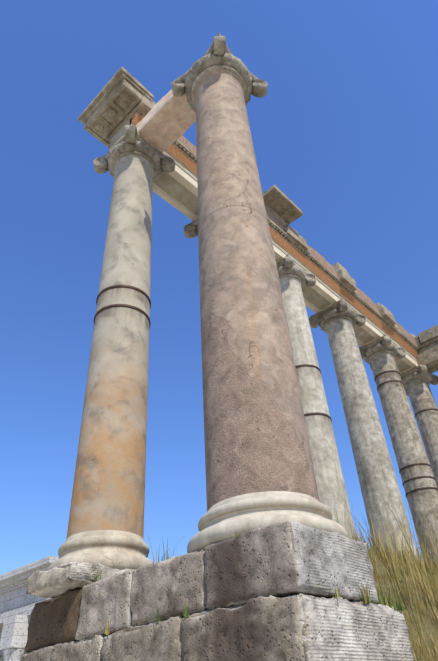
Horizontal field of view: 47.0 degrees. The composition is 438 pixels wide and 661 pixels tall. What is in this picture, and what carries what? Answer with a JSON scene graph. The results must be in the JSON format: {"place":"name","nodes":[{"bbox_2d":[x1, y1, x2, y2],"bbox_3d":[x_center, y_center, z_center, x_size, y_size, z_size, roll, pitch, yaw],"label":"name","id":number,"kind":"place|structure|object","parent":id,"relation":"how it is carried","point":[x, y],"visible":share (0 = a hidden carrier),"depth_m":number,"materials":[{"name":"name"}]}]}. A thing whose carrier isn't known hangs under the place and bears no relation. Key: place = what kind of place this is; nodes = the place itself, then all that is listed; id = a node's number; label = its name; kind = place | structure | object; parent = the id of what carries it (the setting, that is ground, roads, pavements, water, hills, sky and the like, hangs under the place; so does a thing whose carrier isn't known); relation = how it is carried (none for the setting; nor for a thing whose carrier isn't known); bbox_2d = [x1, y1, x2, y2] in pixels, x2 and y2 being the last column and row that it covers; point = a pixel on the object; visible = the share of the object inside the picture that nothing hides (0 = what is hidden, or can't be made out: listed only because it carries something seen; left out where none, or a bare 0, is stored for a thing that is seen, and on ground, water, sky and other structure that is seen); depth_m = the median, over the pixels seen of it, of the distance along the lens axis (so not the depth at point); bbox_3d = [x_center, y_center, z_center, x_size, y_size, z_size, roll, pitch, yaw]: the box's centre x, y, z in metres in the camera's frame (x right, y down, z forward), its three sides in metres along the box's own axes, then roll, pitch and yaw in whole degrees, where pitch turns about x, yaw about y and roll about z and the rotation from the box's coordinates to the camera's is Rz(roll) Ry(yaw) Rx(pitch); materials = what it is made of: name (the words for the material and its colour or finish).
{"place":"outdoors","nodes":[
{"label":"outdoors","id":0,"kind":"place"},
{"bbox_2d":[184,219,198,237],"bbox_3d":[0.032,-3.488,17.581,1.970,0.684,1.962,-32,-45,32],"label":"column cap","id":1,"kind":"object","parent":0,"point":[191,230],"visible":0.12,"depth_m":17.44,"materials":[{"name":"grey stone"}]},
{"bbox_2d":[0,0,437,574],"label":"sky","id":2,"kind":"structure","parent":0,"point":[345,126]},
{"bbox_3d":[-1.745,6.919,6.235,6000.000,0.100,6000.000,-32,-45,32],"label":"ground","id":3,"kind":"structure","parent":0,"visible":0},
{"bbox_2d":[0,556,58,660],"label":"stone wall","id":4,"kind":"structure","parent":3,"relation":"on","point":[17,603],"depth_m":27.00,"materials":[{"name":"stone"}]},
{"bbox_2d":[33,595,202,650],"bbox_3d":[5.458,9.290,12.327,4.700,3.522,21.015,-32,-45,32],"label":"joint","id":5,"kind":"object","parent":3,"relation":"on","point":[53,599],"visible":0.08,"depth_m":7.24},
{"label":"plinths","id":6,"kind":"object","parent":5,"relation":"on","visible":0},
{"bbox_2d":[279,277,355,539],"bbox_3d":[2.915,2.518,16.429,1.306,10.580,1.306,-32,-45,32],"label":"column shaft","id":7,"kind":"object","parent":6,"relation":"on","point":[325,455],"visible":0.52,"depth_m":15.76,"materials":[{"name":"grey stone"}]},
{"bbox_2d":[277,254,315,287],"bbox_3d":[2.589,-1.950,19.830,1.927,0.686,1.931,-32,-45,32],"label":"column cap","id":8,"kind":"object","parent":7,"relation":"on","point":[287,266],"visible":0.5,"depth_m":19.27,"materials":[{"name":"grey stone"}]},
{"bbox_2d":[295,364,320,372],"bbox_3d":[2.847,1.525,17.185,1.260,0.070,1.260,-32,-45,32],"label":"column ring","id":9,"kind":"object","parent":7,"relation":"attached to","point":[297,366],"visible":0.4,"depth_m":16.72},
{"bbox_2d":[304,413,331,422],"bbox_3d":[2.945,2.955,16.096,1.297,0.070,1.297,-32,-45,32],"label":"column ring","id":10,"kind":"object","parent":7,"relation":"attached to","point":[307,414],"visible":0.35,"depth_m":15.61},
{"bbox_2d":[326,319,419,560],"bbox_3d":[5.501,4.055,18.680,1.306,10.580,1.306,-32,-45,32],"label":"column shaft","id":11,"kind":"object","parent":6,"relation":"on","point":[371,454],"visible":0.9,"depth_m":18.17,"materials":[{"name":"grey stone"}]},
{"bbox_2d":[309,298,365,332],"bbox_3d":[5.172,-0.411,22.081,1.973,0.682,1.980,-32,-45,32],"label":"column cap","id":12,"kind":"object","parent":11,"relation":"on","point":[339,309],"visible":0.73,"depth_m":21.68,"materials":[{"name":"grey stone"}]},
{"bbox_2d":[370,353,437,563],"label":"column shaft","id":13,"kind":"object","parent":6,"relation":"on","point":[407,442],"visible":0.83,"depth_m":20.95,"materials":[{"name":"grey stone"}]},
{"bbox_2d":[359,334,405,369],"bbox_3d":[7.766,1.125,24.334,1.986,0.685,2.003,-32,-45,32],"label":"column cap","id":14,"kind":"object","parent":13,"relation":"on","point":[381,344],"visible":0.67,"depth_m":23.89,"materials":[{"name":"grey stone"}]},
{"bbox_2d":[374,370,400,379],"bbox_3d":[7.855,2.200,23.514,1.187,0.070,1.187,-32,-45,32],"label":"column ring","id":15,"kind":"object","parent":13,"relation":"attached to","point":[385,372],"visible":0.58,"depth_m":23.10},
{"bbox_2d":[377,380,403,390],"bbox_3d":[7.883,2.613,23.199,1.200,0.070,1.200,-32,-45,32],"label":"column ring","id":16,"kind":"object","parent":13,"relation":"attached to","point":[388,381],"visible":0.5,"depth_m":22.81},
{"bbox_2d":[399,463,431,472],"bbox_3d":[8.098,5.751,20.809,1.290,0.070,1.290,-32,-45,32],"label":"column ring","id":17,"kind":"object","parent":13,"relation":"attached to","point":[413,465],"visible":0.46,"depth_m":20.37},
{"bbox_2d":[402,476,435,486],"bbox_3d":[8.127,6.180,20.483,1.300,0.070,1.300,-32,-45,32],"label":"column ring","id":18,"kind":"object","parent":13,"relation":"attached to","point":[417,478],"visible":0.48,"depth_m":20.03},
{"bbox_2d":[405,487,437,497],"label":"column ring","id":19,"kind":"object","parent":13,"relation":"attached to","point":[421,489],"visible":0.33,"depth_m":19.77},
{"bbox_2d":[406,381,437,486],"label":"column shaft","id":20,"kind":"object","parent":6,"relation":"on","point":[421,397],"visible":1,"depth_m":24.83,"materials":[{"name":"grey stone"}]},
{"bbox_2d":[400,364,437,395],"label":"column cap","id":21,"kind":"object","parent":20,"relation":"on","point":[419,373],"visible":0.62,"depth_m":26.08,"materials":[{"name":"grey stone"}]},
{"bbox_2d":[415,408,437,418],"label":"column ring","id":22,"kind":"object","parent":20,"relation":"attached to","point":[425,410],"visible":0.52,"depth_m":24.98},
{"bbox_2d":[416,325,437,372],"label":"entablature","id":23,"kind":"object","parent":20,"relation":"on","point":[427,353],"visible":0.9,"depth_m":26.24,"materials":[{"name":"white stone"}]},
{"bbox_2d":[368,554,437,660],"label":"bank","id":24,"kind":"structure","parent":3,"relation":"on","point":[427,623],"depth_m":7.91,"materials":[{"name":"green plant"}]},
{"bbox_2d":[90,511,437,659],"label":"green weeds","id":25,"kind":"object","parent":24,"relation":"on","point":[399,606],"visible":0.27,"depth_m":5.92,"materials":[{"name":"green plant"}]},
{"bbox_2d":[105,463,437,660],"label":"grass","id":26,"kind":"structure","parent":24,"relation":"on","point":[415,564],"depth_m":8.83,"materials":[{"name":"plant"}]},
{"bbox_3d":[-0.098,5.468,5.725,5.220,2.208,2.730,-32,-45,32],"label":"podium","id":27,"kind":"object","parent":3,"relation":"on","visible":0},
{"bbox_2d":[20,594,414,660],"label":"podium","id":28,"kind":"object","parent":27,"relation":"on","point":[299,627],"visible":1,"depth_m":5.07,"materials":[{"name":"stone"}]},
{"bbox_2d":[25,589,81,652],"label":"stone block","id":29,"kind":"structure","parent":28,"relation":"on","point":[55,622],"depth_m":7.19,"materials":[{"name":"brown stone"}]},
{"bbox_2d":[26,562,128,597],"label":"slab","id":30,"kind":"structure","parent":29,"relation":"on","point":[60,580],"depth_m":7.23,"materials":[{"name":"stone"}]},
{"bbox_2d":[47,530,153,570],"bbox_3d":[-1.952,3.900,8.534,1.780,0.640,1.780,-32,-45,32],"label":"column base","id":31,"kind":"object","parent":30,"relation":"on","point":[117,549],"visible":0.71,"depth_m":8.03,"materials":[{"name":"white stone"}]},
{"bbox_2d":[66,155,153,538],"bbox_3d":[-2.257,-0.556,11.928,1.306,10.580,1.306,-32,-45,32],"label":"column shaft","id":32,"kind":"object","parent":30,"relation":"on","point":[108,491],"visible":0.92,"depth_m":10.12,"materials":[{"name":"beige stone"}]},
{"bbox_2d":[94,304,150,328],"bbox_3d":[-2.231,-0.175,11.637,1.296,0.070,1.296,-32,-45,32],"label":"column ring","id":33,"kind":"object","parent":32,"relation":"attached to","point":[121,305],"visible":0.6,"depth_m":11.20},
{"bbox_2d":[96,285,150,308],"bbox_3d":[-2.263,-0.635,11.988,1.284,0.070,1.284,-32,-45,32],"label":"column ring","id":34,"kind":"object","parent":32,"relation":"attached to","point":[125,286],"visible":0.52,"depth_m":11.56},
{"bbox_2d":[93,125,174,182],"bbox_3d":[-2.568,-5.034,15.318,1.962,0.681,1.956,-32,-45,32],"label":"column cap","id":35,"kind":"object","parent":32,"relation":"on","point":[132,142],"visible":0.62,"depth_m":14.91,"materials":[{"name":"grey stone"}]},
{"bbox_2d":[136,89,195,152],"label":"side beam","id":36,"kind":"structure","parent":32,"relation":"on","point":[165,122],"depth_m":14.68,"materials":[{"name":"beige stone"}]},
{"bbox_2d":[109,117,416,371],"bbox_3d":[3.877,-1.870,21.457,1.152,0.930,20.025,-32,-45,32],"label":"architrave","id":37,"kind":"object","parent":32,"relation":"on","point":[175,189],"visible":0.19,"depth_m":19.68,"materials":[{"name":"beige stone"}]},
{"bbox_2d":[109,136,417,373],"bbox_3d":[3.874,-1.582,21.262,1.100,0.338,20.265,-32,-45,32],"label":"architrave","id":38,"kind":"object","parent":37,"relation":"attached to","point":[183,178],"depth_m":19.23,"materials":[{"name":"stone"}]},
{"bbox_2d":[110,107,418,350],"bbox_3d":[3.934,-2.358,21.724,1.400,0.218,20.025,-32,-45,32],"label":"crown moulding","id":39,"kind":"object","parent":37,"relation":"on","point":[139,111],"visible":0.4,"depth_m":20.89,"materials":[{"name":"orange stone"}]},
{"bbox_2d":[108,111,148,142],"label":"molding","id":40,"kind":"structure","parent":39,"relation":"on","point":[112,134],"depth_m":16.07,"materials":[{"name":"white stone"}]},
{"bbox_2d":[107,95,420,345],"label":"stones","id":41,"kind":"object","parent":39,"relation":"on","point":[146,104],"depth_m":22.27,"materials":[{"name":"white stone"}]},
{"bbox_2d":[78,66,153,147],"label":"cornice block","id":42,"kind":"structure","parent":41,"relation":"on","point":[115,102],"depth_m":15.64,"materials":[{"name":"white stone"}]},
{"bbox_2d":[177,135,415,344],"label":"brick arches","id":43,"kind":"structure","parent":39,"relation":"on","point":[272,217],"depth_m":21.69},
{"bbox_2d":[263,185,302,225],"bbox_3d":[1.931,-4.593,20.541,2.391,0.912,1.864,-32,-45,32],"label":"cornice fragment","id":44,"kind":"object","parent":43,"relation":"on","point":[281,206],"visible":0.42,"depth_m":20.03,"materials":[{"name":"white stone"}]},
{"bbox_2d":[130,113,416,357],"bbox_3d":[4.117,-2.416,21.177,0.290,0.368,19.575,-32,-45,32],"label":"frieze","id":45,"kind":"object","parent":37,"relation":"attached to","point":[181,156],"visible":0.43,"depth_m":20.96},
{"bbox_2d":[75,520,378,639],"bbox_3d":[-0.069,3.296,6.328,3.699,0.709,1.552,-32,-45,32],"label":"podium","id":46,"kind":"object","parent":28,"relation":"on","point":[287,558],"visible":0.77,"depth_m":5.49,"materials":[{"name":"stone"}]},
{"bbox_2d":[187,491,347,552],"bbox_3d":[0.603,2.603,6.484,2.031,0.551,2.031,-32,-45,32],"label":"column base","id":47,"kind":"object","parent":46,"relation":"on","point":[221,521],"visible":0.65,"depth_m":5.88,"materials":[{"name":"white stone"}]},
{"bbox_2d":[194,69,319,511],"bbox_3d":[0.296,-1.875,9.895,1.490,10.723,1.490,-32,-45,32],"label":"column shaft","id":48,"kind":"object","parent":47,"relation":"on","point":[256,439],"visible":0.98,"depth_m":7.76,"materials":[{"name":"brown stone"}]},
{"bbox_2d":[170,32,267,112],"bbox_3d":[-0.010,-6.394,13.347,2.021,0.682,2.016,-32,-45,32],"label":"column cap","id":49,"kind":"object","parent":48,"relation":"on","point":[218,54],"visible":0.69,"depth_m":12.85,"materials":[{"name":"grey stone"}]}
]}

